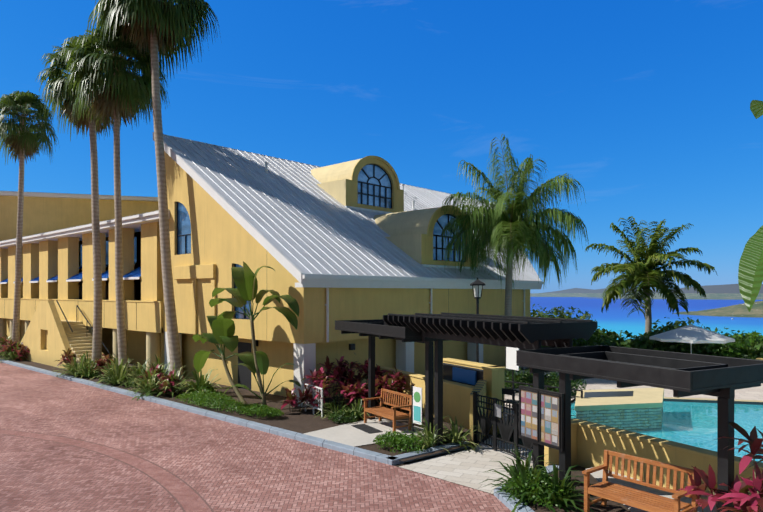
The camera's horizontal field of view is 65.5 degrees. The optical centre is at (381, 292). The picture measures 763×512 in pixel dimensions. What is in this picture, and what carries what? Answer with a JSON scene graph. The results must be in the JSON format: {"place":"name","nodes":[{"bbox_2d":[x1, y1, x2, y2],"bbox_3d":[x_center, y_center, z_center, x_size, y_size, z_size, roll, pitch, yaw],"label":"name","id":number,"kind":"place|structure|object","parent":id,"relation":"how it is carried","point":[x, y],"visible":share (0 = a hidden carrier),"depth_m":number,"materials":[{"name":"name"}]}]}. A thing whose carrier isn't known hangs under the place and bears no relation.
{"place":"outdoors","nodes":[
{"label":"outdoors","id":0,"kind":"place"},
{"bbox_2d":[0,191,158,240],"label":"building wall","id":1,"kind":"structure","parent":0,"point":[45,212],"depth_m":53.94,"materials":[{"name":"yellow paint"}]},
{"bbox_2d":[0,362,510,511],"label":"road","id":2,"kind":"structure","parent":0,"point":[68,446],"depth_m":14.35,"materials":[{"name":"brick"}]},
{"bbox_2d":[0,358,558,511],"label":"kerb","id":3,"kind":"structure","parent":2,"relation":"on","point":[502,497],"depth_m":17.01,"materials":[{"name":"concrete"}]},
{"bbox_2d":[0,354,628,511],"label":"planting soil","id":4,"kind":"structure","parent":0,"point":[296,420],"depth_m":19.50,"materials":[{"name":"brown soil"}]},
{"bbox_2d":[0,338,21,359],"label":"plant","id":5,"kind":"object","parent":4,"relation":"on","point":[10,356],"visible":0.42,"depth_m":36.79,"materials":[{"name":"green plant"}]},
{"bbox_2d":[0,342,25,361],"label":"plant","id":6,"kind":"object","parent":4,"relation":"on","point":[13,355],"visible":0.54,"depth_m":36.27,"materials":[{"name":"green plant"}]},
{"bbox_2d":[4,340,23,355],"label":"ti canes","id":7,"kind":"object","parent":4,"relation":"on","point":[13,344],"visible":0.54,"depth_m":36.57,"materials":[{"name":"red plant"}]},
{"bbox_2d":[11,345,29,361],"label":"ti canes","id":8,"kind":"object","parent":4,"relation":"on","point":[21,353],"visible":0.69,"depth_m":35.96,"materials":[{"name":"red plant"}]},
{"bbox_2d":[0,90,58,344],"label":"palm tree","id":9,"kind":"object","parent":4,"relation":"on","point":[24,141],"visible":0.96,"depth_m":38.07,"materials":[{"name":"green plant"}]},
{"bbox_2d":[56,348,75,365],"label":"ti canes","id":10,"kind":"object","parent":4,"relation":"on","point":[65,357],"visible":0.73,"depth_m":31.50,"materials":[{"name":"red plant"}]},
{"bbox_2d":[53,354,98,377],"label":"green shrub","id":11,"kind":"object","parent":4,"relation":"on","point":[69,367],"visible":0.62,"depth_m":29.26,"materials":[{"name":"green plant"}]},
{"bbox_2d":[36,34,126,371],"bbox_3d":[-15.912,-4.810,32.363,4.832,18.094,5.138,0,0,43],"label":"palm tree","id":12,"kind":"object","parent":4,"relation":"on","point":[56,82],"visible":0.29,"depth_m":31.11,"materials":[{"name":"green plant"}]},
{"bbox_2d":[66,360,104,379],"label":"shrub","id":13,"kind":"object","parent":4,"relation":"on","point":[87,369],"visible":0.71,"depth_m":28.83,"materials":[{"name":"green plant"}]},
{"bbox_2d":[78,369,100,377],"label":"shrub","id":14,"kind":"object","parent":4,"relation":"on","point":[93,373],"visible":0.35,"depth_m":28.84,"materials":[{"name":"green plant"}]},
{"bbox_2d":[91,354,112,376],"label":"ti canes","id":15,"kind":"object","parent":4,"relation":"on","point":[100,362],"visible":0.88,"depth_m":28.86,"materials":[{"name":"red plant"}]},
{"bbox_2d":[90,355,137,387],"bbox_3d":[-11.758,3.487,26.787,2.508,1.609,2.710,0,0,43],"label":"strap-leaved plant","id":16,"kind":"object","parent":4,"relation":"on","point":[115,381],"visible":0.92,"depth_m":26.57,"materials":[{"name":"green plant"}]},
{"bbox_2d":[112,358,152,387],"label":"shrub","id":17,"kind":"object","parent":4,"relation":"on","point":[138,371],"visible":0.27,"depth_m":26.68,"materials":[{"name":"green plant"}]},
{"bbox_2d":[127,375,144,387],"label":"shrub","id":18,"kind":"object","parent":4,"relation":"on","point":[131,384],"visible":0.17,"depth_m":25.76,"materials":[{"name":"green plant"}]},
{"bbox_2d":[124,362,168,392],"bbox_3d":[-9.743,3.602,25.231,2.802,1.568,2.722,0,0,43],"label":"shrub","id":19,"kind":"object","parent":4,"relation":"on","point":[148,372],"visible":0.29,"depth_m":25.11,"materials":[{"name":"green plant"}]},
{"bbox_2d":[124,355,170,383],"bbox_3d":[-10.039,3.563,26.181,2.559,1.611,2.779,0,0,-5],"label":"shrub","id":20,"kind":"object","parent":4,"relation":"on","point":[158,362],"visible":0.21,"depth_m":26.49,"materials":[{"name":"green plant"}]},
{"bbox_2d":[128,374,167,400],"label":"green shrub","id":21,"kind":"object","parent":4,"relation":"on","point":[150,380],"visible":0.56,"depth_m":24.00,"materials":[{"name":"green plant"}]},
{"bbox_2d":[137,364,168,385],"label":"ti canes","id":22,"kind":"object","parent":4,"relation":"on","point":[157,368],"visible":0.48,"depth_m":25.43,"materials":[{"name":"red plant"}]},
{"bbox_2d":[153,369,179,395],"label":"ti canes","id":23,"kind":"object","parent":4,"relation":"on","point":[164,384],"visible":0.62,"depth_m":23.80,"materials":[{"name":"red plant"}]},
{"bbox_2d":[138,362,195,398],"bbox_3d":[-8.354,3.649,23.982,2.572,1.521,2.728,0,0,43],"label":"strap-leaved plant","id":24,"kind":"object","parent":4,"relation":"on","point":[177,391],"visible":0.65,"depth_m":23.92,"materials":[{"name":"green plant"}]},
{"bbox_2d":[173,364,228,394],"bbox_3d":[-7.288,3.613,24.046,2.584,1.482,2.605,0,0,43],"label":"strap-leaved plant","id":25,"kind":"object","parent":4,"relation":"on","point":[198,379],"visible":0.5,"depth_m":23.88,"materials":[{"name":"green plant"}]},
{"bbox_2d":[187,381,215,395],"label":"shrub","id":26,"kind":"object","parent":4,"relation":"on","point":[206,385],"visible":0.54,"depth_m":23.78,"materials":[{"name":"green plant"}]},
{"bbox_2d":[175,389,243,412],"bbox_3d":[-6.091,3.851,21.603,4.681,0.484,1.615,0,0,43],"label":"ground cover","id":27,"kind":"object","parent":4,"relation":"on","point":[209,398],"visible":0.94,"depth_m":21.33,"materials":[{"name":"green plant"}]},
{"bbox_2d":[192,316,255,404],"bbox_3d":[-6.058,2.544,22.456,1.215,3.318,4.069,0,0,-42],"label":"bird-of-paradise plant","id":28,"kind":"object","parent":4,"relation":"on","point":[223,330],"visible":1,"depth_m":22.05,"materials":[{"name":"green plant"}]},
{"bbox_2d":[209,261,298,404],"bbox_3d":[-4.579,1.504,21.639,4.124,5.324,1.208,0,0,27],"label":"bird-of-paradise plant","id":29,"kind":"object","parent":4,"relation":"on","point":[246,284],"visible":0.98,"depth_m":21.54,"materials":[{"name":"green plant"}]},
{"bbox_2d":[233,403,283,418],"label":"ground cover","id":30,"kind":"object","parent":4,"relation":"on","point":[250,408],"visible":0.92,"depth_m":19.62,"materials":[{"name":"green plant"}]},
{"bbox_2d":[223,351,300,405],"bbox_3d":[-4.057,3.054,20.147,2.720,2.213,0.679,0,0,0],"label":"bird-of-paradise plant","id":31,"kind":"object","parent":4,"relation":"on","point":[262,361],"visible":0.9,"depth_m":20.18,"materials":[{"name":"green plant"}]},
{"bbox_2d":[281,382,313,412],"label":"ti canes","id":32,"kind":"object","parent":4,"relation":"on","point":[292,398],"visible":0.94,"depth_m":20.54,"materials":[{"name":"red plant"}]},
{"bbox_2d":[305,384,322,417],"bbox_3d":[-2.303,3.643,20.149,0.048,0.970,1.285,0,0,-33],"label":"white railing","id":33,"kind":"object","parent":4,"relation":"on","point":[321,400],"visible":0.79,"depth_m":19.99,"materials":[{"name":"white metal"}]},
{"bbox_2d":[301,367,335,407],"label":"ti canes","id":34,"kind":"object","parent":4,"relation":"on","point":[320,377],"visible":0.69,"depth_m":20.98,"materials":[{"name":"red plant"}]},
{"bbox_2d":[305,378,332,414],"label":"ti canes","id":35,"kind":"object","parent":4,"relation":"on","point":[324,387],"visible":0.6,"depth_m":20.08,"materials":[{"name":"red plant"}]},
{"bbox_2d":[315,396,339,413],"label":"plant","id":36,"kind":"object","parent":4,"relation":"on","point":[327,406],"visible":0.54,"depth_m":20.18,"materials":[{"name":"green plant"}]},
{"bbox_2d":[318,356,351,404],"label":"ti canes","id":37,"kind":"object","parent":4,"relation":"on","point":[333,374],"visible":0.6,"depth_m":21.90,"materials":[{"name":"red plant"}]},
{"bbox_2d":[314,399,355,417],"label":"plant","id":38,"kind":"object","parent":4,"relation":"on","point":[332,409],"visible":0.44,"depth_m":19.59,"materials":[{"name":"green plant"}]},
{"bbox_2d":[328,408,360,423],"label":"shrub","id":39,"kind":"object","parent":4,"relation":"on","point":[348,416],"visible":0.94,"depth_m":18.88,"materials":[{"name":"green plant"}]},
{"bbox_2d":[329,367,361,407],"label":"ti canes","id":40,"kind":"object","parent":4,"relation":"on","point":[349,374],"visible":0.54,"depth_m":21.35,"materials":[{"name":"red plant"}]},
{"bbox_2d":[334,360,362,403],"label":"ti canes","id":41,"kind":"object","parent":4,"relation":"on","point":[351,364],"visible":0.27,"depth_m":22.17,"materials":[{"name":"red plant"}]},
{"bbox_2d":[336,382,367,410],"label":"ti canes","id":42,"kind":"object","parent":4,"relation":"on","point":[344,391],"visible":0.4,"depth_m":20.45,"materials":[{"name":"red plant"}]},
{"bbox_2d":[336,399,368,420],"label":"plant","id":43,"kind":"object","parent":4,"relation":"on","point":[358,407],"visible":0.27,"depth_m":19.72,"materials":[{"name":"green plant"}]},
{"bbox_2d":[344,379,379,411],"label":"ti canes","id":44,"kind":"object","parent":4,"relation":"on","point":[354,393],"visible":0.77,"depth_m":20.07,"materials":[{"name":"red plant"}]},
{"bbox_2d":[348,360,376,406],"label":"ti canes","id":45,"kind":"object","parent":4,"relation":"on","point":[364,367],"visible":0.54,"depth_m":21.47,"materials":[{"name":"red plant"}]},
{"bbox_2d":[363,364,391,405],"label":"ti canes","id":46,"kind":"object","parent":4,"relation":"on","point":[378,371],"visible":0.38,"depth_m":21.55,"materials":[{"name":"red plant"}]},
{"bbox_2d":[367,374,401,406],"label":"ti canes","id":47,"kind":"object","parent":4,"relation":"on","point":[380,381],"visible":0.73,"depth_m":19.98,"materials":[{"name":"red plant"}]},
{"bbox_2d":[388,366,408,409],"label":"ti canes","id":48,"kind":"object","parent":4,"relation":"on","point":[398,378],"visible":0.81,"depth_m":20.75,"materials":[{"name":"red plant"}]},
{"bbox_2d":[373,429,425,453],"bbox_3d":[0.469,3.882,15.691,1.527,0.541,1.051,0,0,43],"label":"shrub bed","id":49,"kind":"object","parent":4,"relation":"on","point":[401,439],"visible":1,"depth_m":15.56,"materials":[{"name":"green plant"}]},
{"bbox_2d":[412,385,421,434],"bbox_3d":[1.007,3.378,16.812,0.040,1.500,0.420,0,0,-37],"label":"info sign","id":50,"kind":"object","parent":4,"relation":"on","point":[416,404],"visible":0.92,"depth_m":16.81,"materials":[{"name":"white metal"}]},
{"bbox_2d":[413,417,448,451],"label":"plant","id":51,"kind":"object","parent":4,"relation":"on","point":[430,440],"visible":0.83,"depth_m":15.76,"materials":[{"name":"green plant"}]},
{"bbox_2d":[412,420,458,443],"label":"shrub","id":52,"kind":"object","parent":4,"relation":"on","point":[443,434],"visible":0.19,"depth_m":16.45,"materials":[{"name":"green plant"}]},
{"bbox_2d":[435,415,479,451],"bbox_3d":[2.048,3.844,16.252,1.477,0.872,1.680,0,0,-24],"label":"plant","id":53,"kind":"object","parent":4,"relation":"on","point":[456,438],"visible":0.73,"depth_m":16.21,"materials":[{"name":"green plant"}]},
{"bbox_2d":[304,417,716,511],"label":"concrete pads","id":54,"kind":"object","parent":4,"relation":"on","point":[348,434],"visible":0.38,"depth_m":16.83,"materials":[{"name":"beige concrete"}]},
{"bbox_2d":[351,424,382,433],"bbox_3d":[-0.448,4.095,17.908,0.450,0.015,1.200,0,0,-29],"label":"doormat","id":55,"kind":"object","parent":54,"relation":"on","point":[367,428],"visible":1,"depth_m":17.88,"materials":[{"name":"rubber"}]},
{"bbox_2d":[362,388,411,430],"bbox_3d":[0.189,3.587,18.211,0.775,1.037,1.702,0,0,-33],"label":"bench","id":56,"kind":"object","parent":54,"relation":"on","point":[381,411],"visible":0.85,"depth_m":18.17,"materials":[{"name":"brown wood"}]},
{"bbox_2d":[582,450,697,511],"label":"bench","id":57,"kind":"object","parent":54,"relation":"on","point":[604,490],"visible":0.92,"depth_m":10.69,"materials":[{"name":"brown wood"}]},
{"bbox_2d":[479,443,559,505],"bbox_3d":[3.061,3.761,12.431,1.893,1.126,1.813,0,0,43],"label":"plant","id":58,"kind":"object","parent":4,"relation":"on","point":[527,462],"visible":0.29,"depth_m":12.45,"materials":[{"name":"green plant"}]},
{"bbox_2d":[481,456,568,511],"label":"plant","id":59,"kind":"object","parent":4,"relation":"on","point":[522,470],"visible":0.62,"depth_m":11.76,"materials":[{"name":"green plant"}]},
{"bbox_2d":[502,466,577,507],"bbox_3d":[3.159,3.853,11.977,1.542,0.607,1.450,0,0,43],"label":"plant","id":60,"kind":"object","parent":4,"relation":"on","point":[540,477],"visible":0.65,"depth_m":11.71,"materials":[{"name":"green plant"}]},
{"bbox_2d":[518,459,597,511],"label":"plant","id":61,"kind":"object","parent":4,"relation":"on","point":[555,477],"visible":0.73,"depth_m":11.51,"materials":[{"name":"green plant"}]},
{"bbox_2d":[676,464,725,511],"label":"ti canes","id":62,"kind":"object","parent":4,"relation":"on","point":[709,480],"visible":0.79,"depth_m":9.48,"materials":[{"name":"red plant"}]},
{"bbox_2d":[707,475,762,511],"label":"ti canes","id":63,"kind":"object","parent":4,"relation":"on","point":[737,485],"visible":0.62,"depth_m":8.93,"materials":[{"name":"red plant"}]},
{"bbox_2d":[714,422,762,511],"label":"ti canes","id":64,"kind":"object","parent":4,"relation":"on","point":[754,441],"visible":0.96,"depth_m":8.75,"materials":[{"name":"red plant"}]},
{"bbox_2d":[738,100,762,311],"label":"banana leaves","id":65,"kind":"object","parent":4,"relation":"on","point":[750,274],"visible":1,"depth_m":5.11,"materials":[{"name":"green plant"}]},
{"bbox_2d":[739,428,762,478],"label":"ti canes","id":66,"kind":"object","parent":4,"relation":"on","point":[758,452],"visible":0.49,"depth_m":9.34,"materials":[{"name":"red plant"}]},
{"bbox_2d":[164,151,529,406],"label":"building","id":67,"kind":"structure","parent":0,"point":[213,242],"depth_m":25.42,"materials":[{"name":"yellow paint"}]},
{"bbox_2d":[153,132,543,288],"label":"roof","id":68,"kind":"structure","parent":67,"relation":"attached to","point":[298,223],"depth_m":26.67,"materials":[{"name":"metal"}]},
{"bbox_2d":[311,156,403,213],"bbox_3d":[-1.974,-5.878,33.856,4.798,3.110,4.720,0,0,43],"label":"dormer","id":69,"kind":"object","parent":68,"relation":"on","point":[369,183],"visible":0.96,"depth_m":32.19,"materials":[{"name":"yellow paint"}]},
{"bbox_2d":[374,205,478,269],"bbox_3d":[1.702,-2.704,30.467,4.798,3.110,4.720,0,0,43],"label":"dormer","id":70,"kind":"object","parent":68,"relation":"on","point":[416,235],"visible":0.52,"depth_m":28.43,"materials":[{"name":"yellow paint"}]},
{"bbox_2d":[256,162,524,368],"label":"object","id":71,"kind":"object","parent":67,"relation":"attached to","point":[351,346],"visible":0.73,"depth_m":24.74,"materials":[{"name":"grey"}]},
{"bbox_2d":[0,0,762,292],"label":"sky","id":72,"kind":"structure","parent":0,"point":[645,104],"materials":[{"name":"blue"}]},
{"bbox_2d":[354,284,762,511],"bbox_3d":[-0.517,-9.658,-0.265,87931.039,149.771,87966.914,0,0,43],"label":"ground","id":73,"kind":"structure","parent":0,"point":[724,292],"depth_m":5156.10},
{"bbox_2d":[20,300,109,369],"bbox_3d":[-19.032,2.320,35.035,10.920,3.816,1.710,0,0,43],"label":"stair","id":74,"kind":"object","parent":73,"relation":"on","point":[49,337],"visible":0.69,"depth_m":33.83,"materials":[{"name":"yellow paint"}]},
{"bbox_2d":[0,209,169,369],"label":"wing","id":75,"kind":"structure","parent":73,"relation":"on","point":[57,265],"depth_m":34.71,"materials":[{"name":"yellow paint"}]},
{"bbox_2d":[62,23,169,374],"bbox_3d":[-13.065,-4.365,29.114,5.041,17.273,4.750,0,0,43],"label":"palm tree","id":76,"kind":"object","parent":73,"relation":"on","point":[125,94],"visible":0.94,"depth_m":28.24,"materials":[{"name":"green plant"}]},
{"bbox_2d":[85,0,221,386],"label":"palm tree","id":77,"kind":"object","parent":73,"relation":"on","point":[163,27],"visible":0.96,"depth_m":26.58,"materials":[{"name":"green plant"}]},
{"bbox_2d":[335,319,433,435],"bbox_3d":[0.418,2.568,18.051,2.000,3.320,4.400,0,0,-29],"label":"pergola","id":78,"kind":"object","parent":73,"relation":"on","point":[373,329],"visible":0.54,"depth_m":16.75,"materials":[{"name":"black wood"}]},
{"bbox_2d":[399,438,532,493],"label":"entry paving","id":79,"kind":"structure","parent":73,"relation":"on","point":[467,467],"depth_m":14.41,"materials":[{"name":"beige stone"}]},
{"bbox_2d":[470,278,484,362],"bbox_3d":[3.663,1.824,22.626,0.509,4.808,0.509,0,0,-2],"label":"lamp post","id":80,"kind":"object","parent":73,"relation":"on","point":[477,285],"visible":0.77,"depth_m":22.58,"materials":[{"name":"black metal"}]},
{"bbox_2d":[383,312,597,471],"bbox_3d":[2.341,2.403,14.629,2.200,3.650,5.550,0,0,-29],"label":"pergola","id":81,"kind":"object","parent":73,"relation":"on","point":[524,333],"visible":0.96,"depth_m":13.20,"materials":[{"name":"black wood"}]},
{"bbox_2d":[519,385,563,450],"bbox_3d":[3.352,2.618,12.542,0.080,1.160,1.260,0,0,-29],"label":"notice board","id":82,"kind":"object","parent":81,"relation":"attached to","point":[541,416],"visible":1,"depth_m":12.45,"materials":[{"name":"multicoloured metal"}]},
{"bbox_2d":[473,391,532,460],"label":"entry gate","id":83,"kind":"structure","parent":73,"relation":"on","point":[506,428],"depth_m":15.71,"materials":[{"name":"black metal"}]},
{"bbox_2d":[506,347,518,381],"bbox_3d":[5.114,3.103,23.096,0.072,2.250,0.700,0,0,-29],"label":"deck sign","id":84,"kind":"object","parent":73,"relation":"on","point":[510,357],"visible":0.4,"depth_m":23.11,"materials":[{"name":"white"}]},
{"bbox_2d":[440,134,588,372],"bbox_3d":[6.045,-1.502,28.205,7.442,11.701,6.622,0,0,43],"label":"palm tree","id":85,"kind":"object","parent":73,"relation":"on","point":[497,230],"visible":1,"depth_m":26.85,"materials":[{"name":"green plant"}]},
{"bbox_2d":[530,304,606,330],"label":"hedge","id":86,"kind":"object","parent":73,"relation":"on","point":[539,314],"visible":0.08,"depth_m":63.62,"materials":[{"name":"green plant"}]},
{"bbox_2d":[376,358,762,511],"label":"terrace walls","id":87,"kind":"structure","parent":73,"relation":"on","point":[591,442],"depth_m":14.19,"materials":[{"name":"yellow paint"}]},
{"bbox_2d":[452,367,475,384],"bbox_3d":[2.640,2.648,18.955,0.040,0.440,1.200,0,0,-29],"label":"blue sign","id":88,"kind":"object","parent":87,"relation":"attached to","point":[467,376],"visible":0.86,"depth_m":18.91,"materials":[{"name":"blue plastic"}]},
{"bbox_2d":[553,307,592,318],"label":"shrub","id":89,"kind":"object","parent":73,"relation":"on","point":[561,314],"visible":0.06,"depth_m":59.08,"materials":[{"name":"green plant"}]},
{"bbox_2d":[541,335,618,347],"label":"shrub","id":90,"kind":"object","parent":73,"relation":"on","point":[594,340],"visible":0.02,"depth_m":38.23,"materials":[{"name":"green plant"}]},
{"bbox_2d":[573,332,626,347],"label":"shrub","id":91,"kind":"object","parent":73,"relation":"on","point":[592,338],"depth_m":36.27,"materials":[{"name":"green plant"}]},
{"bbox_2d":[591,326,623,343],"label":"shrub","id":92,"kind":"object","parent":73,"relation":"on","point":[611,334],"depth_m":48.99,"materials":[{"name":"green plant"}]},
{"bbox_2d":[592,330,636,341],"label":"shrub","id":93,"kind":"object","parent":73,"relation":"on","point":[627,333],"depth_m":52.24,"materials":[{"name":"green plant"}]},
{"bbox_2d":[516,345,762,511],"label":"pergola","id":94,"kind":"object","parent":73,"relation":"on","point":[722,379],"visible":0.85,"depth_m":9.73,"materials":[{"name":"black wood"}]},
{"bbox_2d":[584,216,716,333],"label":"palm tree","id":95,"kind":"object","parent":73,"relation":"on","point":[641,273],"visible":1,"depth_m":43.97,"materials":[{"name":"green plant"}]},
{"bbox_2d":[621,331,692,352],"bbox_3d":[14.025,3.057,30.202,3.454,2.352,4.108,0,0,43],"label":"deck tree","id":96,"kind":"object","parent":73,"relation":"on","point":[636,342],"visible":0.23,"depth_m":29.30,"materials":[{"name":"green plant"}]},
{"bbox_2d":[638,317,714,354],"bbox_3d":[14.631,2.840,29.850,3.740,3.316,3.731,0,0,43],"label":"deck tree","id":97,"kind":"object","parent":73,"relation":"on","point":[686,346],"visible":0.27,"depth_m":29.05,"materials":[{"name":"green plant"}]},
{"bbox_2d":[688,334,756,358],"bbox_3d":[16.979,3.206,30.390,3.910,2.282,3.553,0,0,43],"label":"deck tree","id":98,"kind":"object","parent":73,"relation":"on","point":[730,350],"visible":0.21,"depth_m":28.93,"materials":[{"name":"green plant"}]},
{"bbox_2d":[696,334,762,359],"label":"deck tree","id":99,"kind":"object","parent":73,"relation":"on","point":[757,347],"visible":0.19,"depth_m":28.97,"materials":[{"name":"green plant"}]},
{"bbox_2d":[724,332,762,357],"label":"deck tree","id":100,"kind":"object","parent":73,"relation":"on","point":[747,338],"visible":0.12,"depth_m":30.43,"materials":[{"name":"green plant"}]},
{"bbox_2d":[725,330,762,353],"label":"deck tree","id":101,"kind":"object","parent":73,"relation":"on","point":[754,335],"visible":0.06,"depth_m":30.51,"materials":[{"name":"green plant"}]},
{"bbox_2d":[505,370,762,462],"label":"swimming pool","id":102,"kind":"structure","parent":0,"point":[691,420],"depth_m":19.49,"materials":[{"name":"liquid"}]},
{"bbox_2d":[502,388,518,421],"bbox_3d":[3.779,3.343,17.215,0.442,1.172,0.456,0,0,41],"label":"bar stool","id":103,"kind":"object","parent":102,"relation":"on","point":[506,391],"visible":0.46,"depth_m":17.11,"materials":[{"name":"black metal"}]},
{"bbox_2d":[505,368,527,388],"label":"hedge","id":104,"kind":"object","parent":102,"relation":"on","point":[508,374],"visible":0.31,"depth_m":23.51,"materials":[{"name":"green plant"}]},
{"bbox_2d":[514,368,557,392],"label":"hedge","id":105,"kind":"object","parent":102,"relation":"on","point":[529,378],"visible":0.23,"depth_m":23.23,"materials":[{"name":"green plant"}]},
{"bbox_2d":[505,381,582,415],"bbox_3d":[4.813,3.443,19.342,0.052,0.970,3.686,0,0,-45],"label":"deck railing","id":106,"kind":"object","parent":102,"relation":"on","point":[528,384],"visible":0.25,"depth_m":19.31,"materials":[{"name":"black metal"}]},
{"bbox_2d":[544,372,590,398],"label":"hedge","id":107,"kind":"object","parent":102,"relation":"on","point":[555,379],"visible":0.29,"depth_m":22.54,"materials":[{"name":"green plant"}]},
{"bbox_2d":[575,388,663,431],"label":"wall","id":108,"kind":"structure","parent":102,"relation":"on","point":[636,409],"depth_m":17.30,"materials":[{"name":"stone"}]},
{"bbox_2d":[649,324,734,353],"bbox_3d":[14.260,2.690,27.331,3.353,2.476,3.353,0,0,43],"label":"pool umbrella","id":109,"kind":"object","parent":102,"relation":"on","point":[691,333],"visible":0.9,"depth_m":26.48,"materials":[{"name":"white fabric"}]},
{"bbox_2d":[530,297,762,339],"bbox_3d":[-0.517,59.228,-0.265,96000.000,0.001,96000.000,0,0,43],"label":"sea","id":110,"kind":"structure","parent":0,"point":[615,318],"depth_m":1623.21,"materials":[{"name":"blue liquid"}]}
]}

